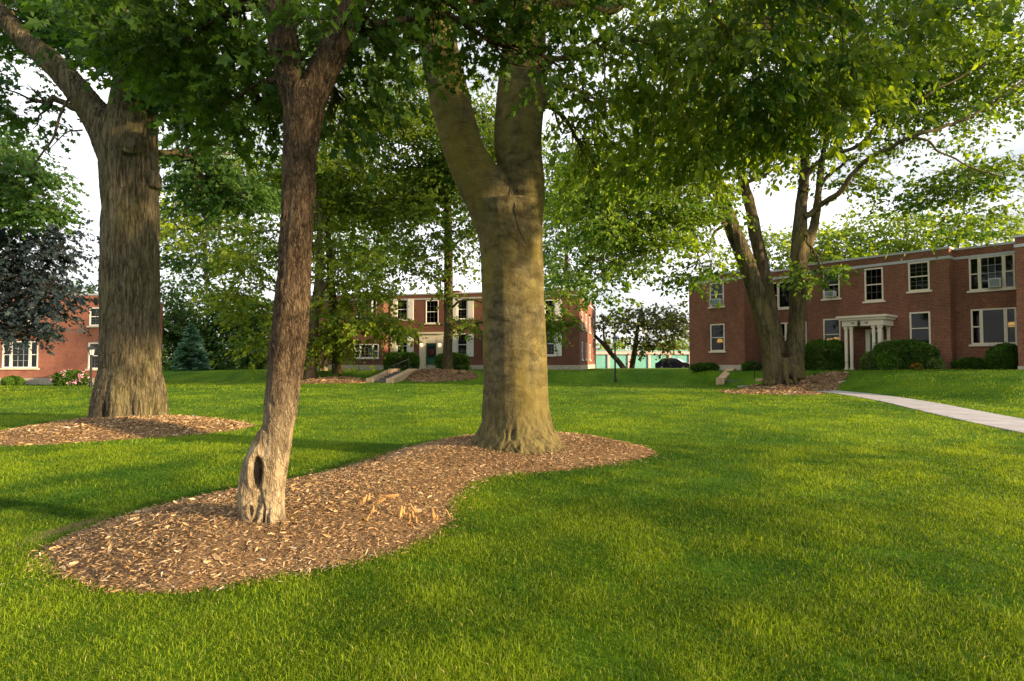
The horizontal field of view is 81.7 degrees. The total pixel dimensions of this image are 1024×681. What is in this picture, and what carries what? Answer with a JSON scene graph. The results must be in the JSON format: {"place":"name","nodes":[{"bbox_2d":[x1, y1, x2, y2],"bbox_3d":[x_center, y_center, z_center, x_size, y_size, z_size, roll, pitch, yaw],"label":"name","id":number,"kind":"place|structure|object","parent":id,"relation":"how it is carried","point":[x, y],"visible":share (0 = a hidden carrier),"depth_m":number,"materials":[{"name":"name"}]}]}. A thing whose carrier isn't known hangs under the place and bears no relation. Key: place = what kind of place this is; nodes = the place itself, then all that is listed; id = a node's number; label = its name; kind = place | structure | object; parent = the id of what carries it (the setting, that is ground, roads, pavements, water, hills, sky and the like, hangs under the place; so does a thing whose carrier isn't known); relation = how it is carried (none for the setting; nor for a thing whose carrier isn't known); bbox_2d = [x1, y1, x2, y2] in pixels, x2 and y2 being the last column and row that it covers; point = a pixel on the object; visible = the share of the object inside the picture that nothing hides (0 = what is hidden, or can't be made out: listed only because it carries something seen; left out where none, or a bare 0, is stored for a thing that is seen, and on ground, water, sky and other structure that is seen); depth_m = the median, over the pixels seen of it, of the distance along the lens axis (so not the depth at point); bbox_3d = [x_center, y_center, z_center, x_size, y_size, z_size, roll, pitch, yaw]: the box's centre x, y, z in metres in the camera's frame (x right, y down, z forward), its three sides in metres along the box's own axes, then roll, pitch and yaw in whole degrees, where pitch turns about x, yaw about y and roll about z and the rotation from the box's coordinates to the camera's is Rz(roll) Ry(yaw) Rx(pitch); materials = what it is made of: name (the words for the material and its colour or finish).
{"place":"outdoors","nodes":[
{"label":"outdoors","id":0,"kind":"place"},
{"bbox_2d":[0,366,1023,680],"bbox_3d":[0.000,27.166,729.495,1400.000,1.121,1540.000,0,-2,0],"label":"lawn","id":1,"kind":"structure","parent":0,"point":[860,378],"depth_m":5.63,"materials":[{"name":"green plant"}]},
{"bbox_2d":[0,375,27,385],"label":"leafy shrub","id":2,"kind":"object","parent":1,"relation":"on","point":[11,380],"visible":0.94,"depth_m":34.84,"materials":[{"name":"green plant"}]},
{"bbox_2d":[0,116,92,254],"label":"leafy tree","id":3,"kind":"object","parent":1,"relation":"on","point":[18,194],"visible":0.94,"depth_m":24.93,"materials":[{"name":"green plant"}]},
{"bbox_2d":[0,214,99,359],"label":"dark tree","id":4,"kind":"object","parent":1,"relation":"on","point":[39,285],"visible":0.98,"depth_m":27.66,"materials":[{"name":"purple plant"}]},
{"bbox_2d":[51,368,94,385],"bbox_3d":[-25.941,2.216,34.988,2.417,1.168,1.901,0,-2,0],"label":"flowering shrub","id":5,"kind":"object","parent":1,"relation":"on","point":[73,378],"visible":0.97,"depth_m":34.46,"materials":[{"name":"green plant"}]},
{"bbox_2d":[0,294,163,384],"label":"brick building","id":6,"kind":"structure","parent":1,"relation":"on","point":[36,365],"depth_m":36.09,"materials":[{"name":"red brick"}]},
{"bbox_2d":[0,341,38,369],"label":"window","id":7,"kind":"structure","parent":6,"relation":"in","point":[26,359],"depth_m":36.20,"materials":[{"name":"white paint"}]},
{"bbox_2d":[85,343,97,370],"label":"window","id":8,"kind":"structure","parent":6,"relation":"in","point":[95,357],"depth_m":36.00,"materials":[{"name":"white paint"}]},
{"bbox_2d":[86,307,98,326],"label":"window","id":9,"kind":"structure","parent":6,"relation":"in","point":[93,320],"depth_m":36.09,"materials":[{"name":"white paint"}]},
{"bbox_2d":[86,345,96,386],"bbox_3d":[-23.070,1.441,32.419,0.462,2.434,0.462,1,-2,-22],"label":"lamp post","id":10,"kind":"object","parent":1,"relation":"on","point":[91,349],"visible":0.97,"depth_m":32.37,"materials":[{"name":"black metal"}]},
{"bbox_2d":[60,274,164,306],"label":"background tree","id":11,"kind":"object","parent":1,"relation":"on","point":[90,291],"visible":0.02,"depth_m":51.31,"materials":[{"name":"green plant"}]},
{"bbox_2d":[0,414,255,446],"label":"mulch bed","id":12,"kind":"object","parent":1,"relation":"on","point":[86,429],"visible":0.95,"depth_m":11.31,"materials":[{"name":"wood"}]},
{"bbox_2d":[170,323,212,370],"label":"blue spruce","id":13,"kind":"object","parent":1,"relation":"on","point":[185,359],"visible":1,"depth_m":49.61,"materials":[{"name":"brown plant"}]},
{"bbox_2d":[160,271,227,370],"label":"background tree","id":14,"kind":"object","parent":1,"relation":"on","point":[169,320],"visible":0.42,"depth_m":55.18,"materials":[{"name":"green plant"}]},
{"bbox_2d":[0,0,402,417],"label":"tree","id":15,"kind":"object","parent":1,"relation":"on","point":[129,380],"visible":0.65,"depth_m":13.23,"materials":[{"name":"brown plant"}]},
{"bbox_2d":[162,274,268,369],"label":"background tree","id":16,"kind":"object","parent":1,"relation":"on","point":[208,325],"visible":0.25,"depth_m":56.54,"materials":[{"name":"green plant"}]},
{"bbox_2d":[158,131,278,300],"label":"background tree","id":17,"kind":"object","parent":1,"relation":"on","point":[178,265],"visible":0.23,"depth_m":61.29,"materials":[{"name":"green plant"}]},
{"bbox_2d":[201,293,273,369],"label":"background tree","id":18,"kind":"object","parent":1,"relation":"on","point":[242,363],"visible":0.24,"depth_m":54.50,"materials":[{"name":"green plant"}]},
{"bbox_2d":[159,125,364,379],"bbox_3d":[-17.493,-6.035,39.888,14.282,18.231,9.451,0,-2,0],"label":"spreading tree","id":19,"kind":"object","parent":1,"relation":"on","point":[225,298],"visible":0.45,"depth_m":39.15,"materials":[{"name":"green plant"}]},
{"bbox_2d":[7,0,648,524],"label":"young tree","id":20,"kind":"object","parent":1,"relation":"on","point":[297,102],"visible":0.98,"depth_m":5.15,"materials":[{"name":"beige plant"}]},
{"bbox_2d":[0,431,663,594],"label":"mulch bed","id":21,"kind":"object","parent":1,"relation":"on","point":[187,543],"visible":0.76,"depth_m":4.60,"materials":[{"name":"wood"}]},
{"bbox_2d":[354,493,398,520],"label":"chips","id":22,"kind":"object","parent":21,"relation":"on","point":[364,498],"visible":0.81,"depth_m":5.20,"materials":[{"name":"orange wood"}]},
{"bbox_2d":[393,504,416,523],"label":"scattered wood chips","id":23,"kind":"object","parent":21,"relation":"on","point":[402,510],"visible":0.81,"depth_m":4.94,"materials":[{"name":"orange wood"}]},
{"bbox_2d":[430,509,450,535],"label":"chips","id":24,"kind":"object","parent":21,"relation":"on","point":[432,514],"visible":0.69,"depth_m":5.12,"materials":[{"name":"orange wood"}]},
{"bbox_2d":[301,374,367,383],"bbox_3d":[-11.800,2.623,39.179,5.041,0.772,3.520,0,-2,0],"label":"mulch bed","id":25,"kind":"object","parent":1,"relation":"on","point":[335,379],"visible":0.9,"depth_m":38.34,"materials":[{"name":"wood"}]},
{"bbox_2d":[317,318,362,371],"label":"clump tree","id":26,"kind":"object","parent":1,"relation":"on","point":[321,364],"visible":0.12,"depth_m":43.30,"materials":[{"name":"green plant"}]},
{"bbox_2d":[259,89,444,377],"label":"spreading tree","id":27,"kind":"object","parent":1,"relation":"on","point":[375,327],"visible":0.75,"depth_m":40.52,"materials":[{"name":"green plant"}]},
{"bbox_2d":[263,137,443,292],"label":"background tree","id":28,"kind":"object","parent":1,"relation":"on","point":[384,243],"visible":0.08,"depth_m":68.26,"materials":[{"name":"green plant"}]},
{"bbox_2d":[366,359,417,382],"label":"stone steps","id":29,"kind":"structure","parent":1,"relation":"on","point":[392,376],"depth_m":39.74,"materials":[{"name":"grey stone"}]},
{"bbox_2d":[380,351,425,369],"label":"clipped hedge","id":30,"kind":"object","parent":1,"relation":"on","point":[395,357],"visible":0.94,"depth_m":45.55,"materials":[{"name":"green plant"}]},
{"bbox_2d":[406,368,477,381],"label":"mulch bed","id":31,"kind":"object","parent":1,"relation":"on","point":[432,375],"visible":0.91,"depth_m":40.18,"materials":[{"name":"wood"}]},
{"bbox_2d":[433,352,471,369],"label":"clipped hedge","id":32,"kind":"object","parent":1,"relation":"on","point":[460,358],"visible":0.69,"depth_m":46.00,"materials":[{"name":"green plant"}]},
{"bbox_2d":[311,289,595,369],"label":"brick house","id":33,"kind":"structure","parent":1,"relation":"on","point":[580,354],"depth_m":50.77,"materials":[{"name":"red brick"}]},
{"bbox_2d":[354,344,379,358],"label":"window","id":34,"kind":"structure","parent":33,"relation":"in","point":[376,346],"depth_m":51.05,"materials":[{"name":"white paint"}]},
{"bbox_2d":[357,300,376,320],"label":"window","id":35,"kind":"structure","parent":33,"relation":"in","point":[372,302],"depth_m":51.10,"materials":[{"name":"white paint"}]},
{"bbox_2d":[397,300,407,320],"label":"window","id":36,"kind":"structure","parent":33,"relation":"in","point":[404,308],"depth_m":51.56,"materials":[{"name":"white paint"}]},
{"bbox_2d":[397,337,407,356],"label":"window","id":37,"kind":"structure","parent":33,"relation":"in","point":[405,345],"depth_m":51.41,"materials":[{"name":"white paint"}]},
{"bbox_2d":[427,344,435,364],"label":"door","id":38,"kind":"structure","parent":33,"relation":"in","point":[430,357],"depth_m":50.81,"materials":[{"name":"green paint"}]},
{"bbox_2d":[424,300,439,324],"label":"window","id":39,"kind":"structure","parent":33,"relation":"in","point":[432,315],"depth_m":50.95,"materials":[{"name":"white paint"}]},
{"bbox_2d":[457,299,466,319],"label":"window","id":40,"kind":"structure","parent":33,"relation":"in","point":[462,310],"depth_m":50.37,"materials":[{"name":"white paint"}]},
{"bbox_2d":[457,333,467,356],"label":"window","id":41,"kind":"structure","parent":33,"relation":"in","point":[461,342],"depth_m":50.27,"materials":[{"name":"white paint"}]},
{"bbox_2d":[544,300,554,320],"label":"window","id":42,"kind":"structure","parent":33,"relation":"in","point":[550,303],"depth_m":48.72,"materials":[{"name":"white paint"}]},
{"bbox_2d":[546,333,555,356],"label":"window","id":43,"kind":"structure","parent":33,"relation":"in","point":[550,346],"depth_m":48.57,"materials":[{"name":"white paint"}]},
{"bbox_2d":[314,34,603,369],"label":"slim tree","id":44,"kind":"object","parent":1,"relation":"on","point":[433,184],"visible":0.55,"depth_m":42.90,"materials":[{"name":"green plant"}]},
{"bbox_2d":[542,136,670,292],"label":"background tree","id":45,"kind":"object","parent":1,"relation":"on","point":[553,265],"visible":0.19,"depth_m":68.76,"materials":[{"name":"green plant"}]},
{"bbox_2d":[611,335,618,381],"bbox_3d":[6.758,1.207,38.782,0.462,3.195,0.462,1,-2,-22],"label":"lamp post","id":46,"kind":"object","parent":1,"relation":"on","point":[614,338],"visible":0.96,"depth_m":38.72,"materials":[{"name":"black metal"}]},
{"bbox_2d":[596,334,638,349],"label":"background tree","id":47,"kind":"object","parent":1,"relation":"on","point":[621,344],"visible":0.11,"depth_m":104.15,"materials":[{"name":"green plant"}]},
{"bbox_2d":[593,300,688,367],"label":"leaning tree","id":48,"kind":"object","parent":1,"relation":"on","point":[666,322],"visible":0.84,"depth_m":60.63,"materials":[{"name":"green plant"}]},
{"bbox_2d":[596,350,689,367],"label":"garage row","id":49,"kind":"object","parent":1,"relation":"on","point":[604,359],"visible":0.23,"depth_m":79.06,"materials":[{"name":"beige paint"}]},
{"bbox_2d":[596,354,606,367],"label":"garage door","id":50,"kind":"structure","parent":49,"relation":"in","point":[601,359],"depth_m":79.07,"materials":[{"name":"teal paint"}]},
{"bbox_2d":[610,354,627,367],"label":"garage door","id":51,"kind":"structure","parent":49,"relation":"in","point":[622,357],"depth_m":79.07,"materials":[{"name":"teal paint"}]},
{"bbox_2d":[630,354,647,367],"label":"garage door","id":52,"kind":"structure","parent":49,"relation":"in","point":[644,363],"depth_m":79.07,"materials":[{"name":"teal paint"}]},
{"bbox_2d":[651,354,667,367],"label":"garage door","id":53,"kind":"structure","parent":49,"relation":"in","point":[653,361],"depth_m":79.09,"materials":[{"name":"teal paint"}]},
{"bbox_2d":[671,354,688,362],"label":"garage door","id":54,"kind":"structure","parent":49,"relation":"in","point":[685,358],"depth_m":79.09,"materials":[{"name":"teal paint"}]},
{"bbox_2d":[628,340,687,349],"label":"background tree","id":55,"kind":"object","parent":1,"relation":"on","point":[664,348],"visible":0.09,"depth_m":103.93,"materials":[{"name":"green plant"}]},
{"bbox_2d":[311,0,1023,454],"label":"beech tree","id":56,"kind":"object","parent":1,"relation":"on","point":[503,198],"visible":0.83,"depth_m":8.27,"materials":[{"name":"grey plant"}]},
{"bbox_2d":[655,335,689,349],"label":"background tree","id":57,"kind":"object","parent":1,"relation":"on","point":[683,342],"visible":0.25,"depth_m":104.35,"materials":[{"name":"green plant"}]},
{"bbox_2d":[684,361,719,371],"bbox_3d":[12.560,1.719,38.512,2.814,0.739,1.045,0,-2,0],"label":"leafy shrub","id":58,"kind":"object","parent":1,"relation":"on","point":[698,366],"visible":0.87,"depth_m":38.24,"materials":[{"name":"green plant"}]},
{"bbox_2d":[716,360,762,384],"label":"stone steps","id":59,"kind":"structure","parent":1,"relation":"on","point":[722,378],"depth_m":35.34,"materials":[{"name":"grey stone"}]},
{"bbox_2d":[741,361,762,370],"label":"leafy shrub","id":60,"kind":"object","parent":1,"relation":"on","point":[747,365],"visible":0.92,"depth_m":36.00,"materials":[{"name":"green plant"}]},
{"bbox_2d":[721,223,811,270],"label":"background tree","id":61,"kind":"object","parent":1,"relation":"on","point":[784,242],"visible":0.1,"depth_m":56.24,"materials":[{"name":"green plant"}]},
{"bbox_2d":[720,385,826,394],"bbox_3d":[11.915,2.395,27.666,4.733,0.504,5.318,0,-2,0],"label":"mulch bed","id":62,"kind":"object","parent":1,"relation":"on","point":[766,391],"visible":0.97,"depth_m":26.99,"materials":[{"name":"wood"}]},
{"bbox_2d":[736,371,850,390],"bbox_3d":[14.733,2.149,30.404,5.316,1.194,4.640,0,-2,0],"label":"mulch bed","id":63,"kind":"object","parent":1,"relation":"on","point":[830,381],"visible":0.78,"depth_m":30.03,"materials":[{"name":"wood"}]},
{"bbox_2d":[543,0,1023,385],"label":"twin tree","id":64,"kind":"object","parent":63,"relation":"on","point":[679,217],"visible":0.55,"depth_m":28.20,"materials":[{"name":"green plant"}]},
{"bbox_2d":[804,336,854,370],"bbox_3d":[17.713,0.715,33.550,3.234,2.237,2.335,0,-2,0],"label":"clipped hedge","id":65,"kind":"object","parent":1,"relation":"on","point":[830,354],"visible":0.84,"depth_m":33.02,"materials":[{"name":"green plant"}]},
{"bbox_2d":[770,212,889,270],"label":"background tree","id":66,"kind":"object","parent":1,"relation":"on","point":[827,252],"visible":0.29,"depth_m":53.95,"materials":[{"name":"green plant"}]},
{"bbox_2d":[689,234,1023,369],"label":"apartment building","id":67,"kind":"structure","parent":1,"relation":"on","point":[952,303],"depth_m":31.80,"materials":[{"name":"red brick"}]},
{"bbox_2d":[709,298,722,305],"bbox_3d":[13.250,-2.495,38.422,0.448,0.400,0.761,2,-3,-40],"label":"air conditioner","id":68,"kind":"object","parent":67,"relation":"attached to","point":[714,302],"visible":0.86,"depth_m":38.22,"materials":[{"name":"white plastic"}]},
{"bbox_2d":[708,282,724,308],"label":"window","id":69,"kind":"structure","parent":67,"relation":"in","point":[721,287],"depth_m":38.48,"materials":[{"name":"beige paint"}]},
{"bbox_2d":[709,324,725,352],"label":"window","id":70,"kind":"structure","parent":67,"relation":"in","point":[717,331],"depth_m":38.44,"materials":[{"name":"beige paint"}]},
{"bbox_2d":[773,281,789,309],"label":"window","id":71,"kind":"structure","parent":67,"relation":"in","point":[782,297],"depth_m":37.72,"materials":[{"name":"beige paint"}]},
{"bbox_2d":[781,321,806,344],"bbox_3d":[17.655,-0.277,37.119,0.115,1.743,1.695,2,-3,-40],"label":"window","id":72,"kind":"structure","parent":67,"relation":"in","point":[784,325],"depth_m":37.42,"materials":[{"name":"beige paint"}]},
{"bbox_2d":[824,291,836,296],"bbox_3d":[18.596,-2.708,34.524,0.448,0.340,0.533,2,-3,-40],"label":"air conditioner","id":73,"kind":"object","parent":67,"relation":"attached to","point":[828,293],"visible":0.98,"depth_m":34.39,"materials":[{"name":"white plastic"}]},
{"bbox_2d":[821,318,840,351],"bbox_3d":[18.686,-0.312,34.527,0.225,1.930,1.147,2,-3,-40],"label":"window","id":74,"kind":"structure","parent":67,"relation":"in","point":[831,327],"depth_m":34.58,"materials":[{"name":"beige paint"}]},
{"bbox_2d":[821,272,841,300],"bbox_3d":[18.693,-3.203,34.624,0.225,1.695,1.133,2,-3,-40],"label":"window","id":75,"kind":"structure","parent":67,"relation":"in","point":[834,286],"depth_m":34.56,"materials":[{"name":"beige paint"}]},
{"bbox_2d":[862,267,885,302],"bbox_3d":[20.117,-3.066,32.886,0.190,1.929,1.131,2,-3,-40],"label":"window","id":76,"kind":"structure","parent":67,"relation":"in","point":[873,277],"depth_m":32.91,"materials":[{"name":"beige paint"}]},
{"bbox_2d":[870,334,877,351],"bbox_3d":[20.160,0.635,32.786,0.060,2.030,0.488,2,-3,-40],"label":"door","id":77,"kind":"structure","parent":67,"relation":"in","point":[870,334],"depth_m":32.93,"materials":[{"name":"green paint"}]},
{"bbox_2d":[906,261,931,293],"bbox_3d":[21.492,-3.340,31.249,0.190,1.634,1.160,2,-3,-40],"label":"window","id":78,"kind":"structure","parent":67,"relation":"in","point":[918,272],"depth_m":31.27,"materials":[{"name":"beige paint"}]},
{"bbox_2d":[909,311,930,343],"bbox_3d":[21.520,-0.644,31.177,0.115,1.726,0.931,2,-3,-40],"label":"window","id":79,"kind":"structure","parent":67,"relation":"in","point":[920,329],"depth_m":31.18,"materials":[{"name":"beige paint"}]},
{"bbox_2d":[967,253,1015,292],"bbox_3d":[23.986,-3.350,29.589,0.190,1.789,2.022,2,-3,-40],"label":"window","id":80,"kind":"structure","parent":67,"relation":"in","point":[981,269],"depth_m":29.63,"materials":[{"name":"beige paint"}]},
{"bbox_2d":[969,307,1017,345],"bbox_3d":[23.995,-0.664,29.481,0.190,1.883,2.003,2,-3,-40],"label":"window","id":81,"kind":"structure","parent":67,"relation":"in","point":[996,325],"depth_m":29.51,"materials":[{"name":"beige paint"}]},
{"bbox_2d":[988,277,1001,287],"bbox_3d":[24.005,-2.864,29.379,0.448,0.442,0.486,2,-3,-40],"label":"air conditioner","id":82,"kind":"object","parent":67,"relation":"attached to","point":[994,282],"visible":1,"depth_m":29.23,"materials":[{"name":"white plastic"}]},
{"bbox_2d":[814,199,911,258],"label":"background tree","id":83,"kind":"object","parent":1,"relation":"on","point":[868,218],"visible":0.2,"depth_m":55.27,"materials":[{"name":"green plant"}]},
{"bbox_2d":[857,351,877,369],"bbox_3d":[18.704,1.093,30.841,1.114,1.164,1.315,0,-2,0],"label":"leafy shrub","id":84,"kind":"object","parent":1,"relation":"on","point":[866,362],"visible":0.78,"depth_m":30.60,"materials":[{"name":"green plant"}]},
{"bbox_2d":[737,386,1023,433],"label":"footpath","id":85,"kind":"structure","parent":1,"relation":"on","point":[1004,422],"depth_m":16.04,"materials":[{"name":"concrete"}]},
{"bbox_2d":[872,349,901,369],"bbox_3d":[19.184,1.016,30.216,1.528,1.215,1.284,0,-2,0],"label":"leafy shrub","id":86,"kind":"object","parent":1,"relation":"on","point":[879,364],"visible":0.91,"depth_m":29.90,"materials":[{"name":"green plant"}]},
{"bbox_2d":[864,337,947,369],"bbox_3d":[20.110,0.723,30.706,4.466,1.819,2.260,0,-2,0],"label":"clipped hedge","id":87,"kind":"object","parent":1,"relation":"on","point":[932,350],"visible":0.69,"depth_m":30.00,"materials":[{"name":"green plant"}]},
{"bbox_2d":[853,208,964,255],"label":"background tree","id":88,"kind":"object","parent":1,"relation":"on","point":[922,245],"visible":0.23,"depth_m":54.10,"materials":[{"name":"green plant"}]},
{"bbox_2d":[909,362,923,369],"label":"flower pot plant","id":89,"kind":"object","parent":1,"relation":"on","point":[917,366],"visible":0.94,"depth_m":29.09,"materials":[{"name":"green plant"}]},
{"bbox_2d":[925,357,946,369],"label":"leafy plant","id":90,"kind":"object","parent":1,"relation":"on","point":[936,363],"visible":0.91,"depth_m":29.05,"materials":[{"name":"green plant"}]},
{"bbox_2d":[948,355,988,368],"bbox_3d":[22.924,1.139,29.589,2.261,0.866,1.391,0,-2,0],"label":"leafy shrub","id":91,"kind":"object","parent":1,"relation":"on","point":[967,362],"visible":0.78,"depth_m":29.24,"materials":[{"name":"green plant"}]},
{"bbox_2d":[919,208,1023,247],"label":"background tree","id":92,"kind":"object","parent":1,"relation":"on","point":[953,243],"visible":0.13,"depth_m":53.00,"materials":[{"name":"green plant"}]},
{"bbox_2d":[949,213,1023,243],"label":"background tree","id":93,"kind":"object","parent":1,"relation":"on","point":[1016,227],"visible":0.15,"depth_m":52.23,"materials":[{"name":"green plant"}]},
{"bbox_2d":[981,341,1017,369],"bbox_3d":[23.530,0.759,28.123,2.058,1.506,1.704,0,-2,0],"label":"leafy shrub","id":94,"kind":"object","parent":1,"relation":"on","point":[1002,353],"visible":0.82,"depth_m":27.88,"materials":[{"name":"green plant"}]},
{"bbox_2d":[0,0,1023,361],"label":"sky","id":95,"kind":"structure","parent":0,"point":[778,209],"materials":[{"name":"white"}]},
{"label":"asphalt yard","id":96,"kind":"structure","parent":0,"visible":0},
{"bbox_2d":[655,358,689,367],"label":"parked car","id":97,"kind":"object","parent":96,"relation":"on","point":[676,363],"visible":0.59,"depth_m":70.33,"materials":[{"name":"black paint"}]}
]}

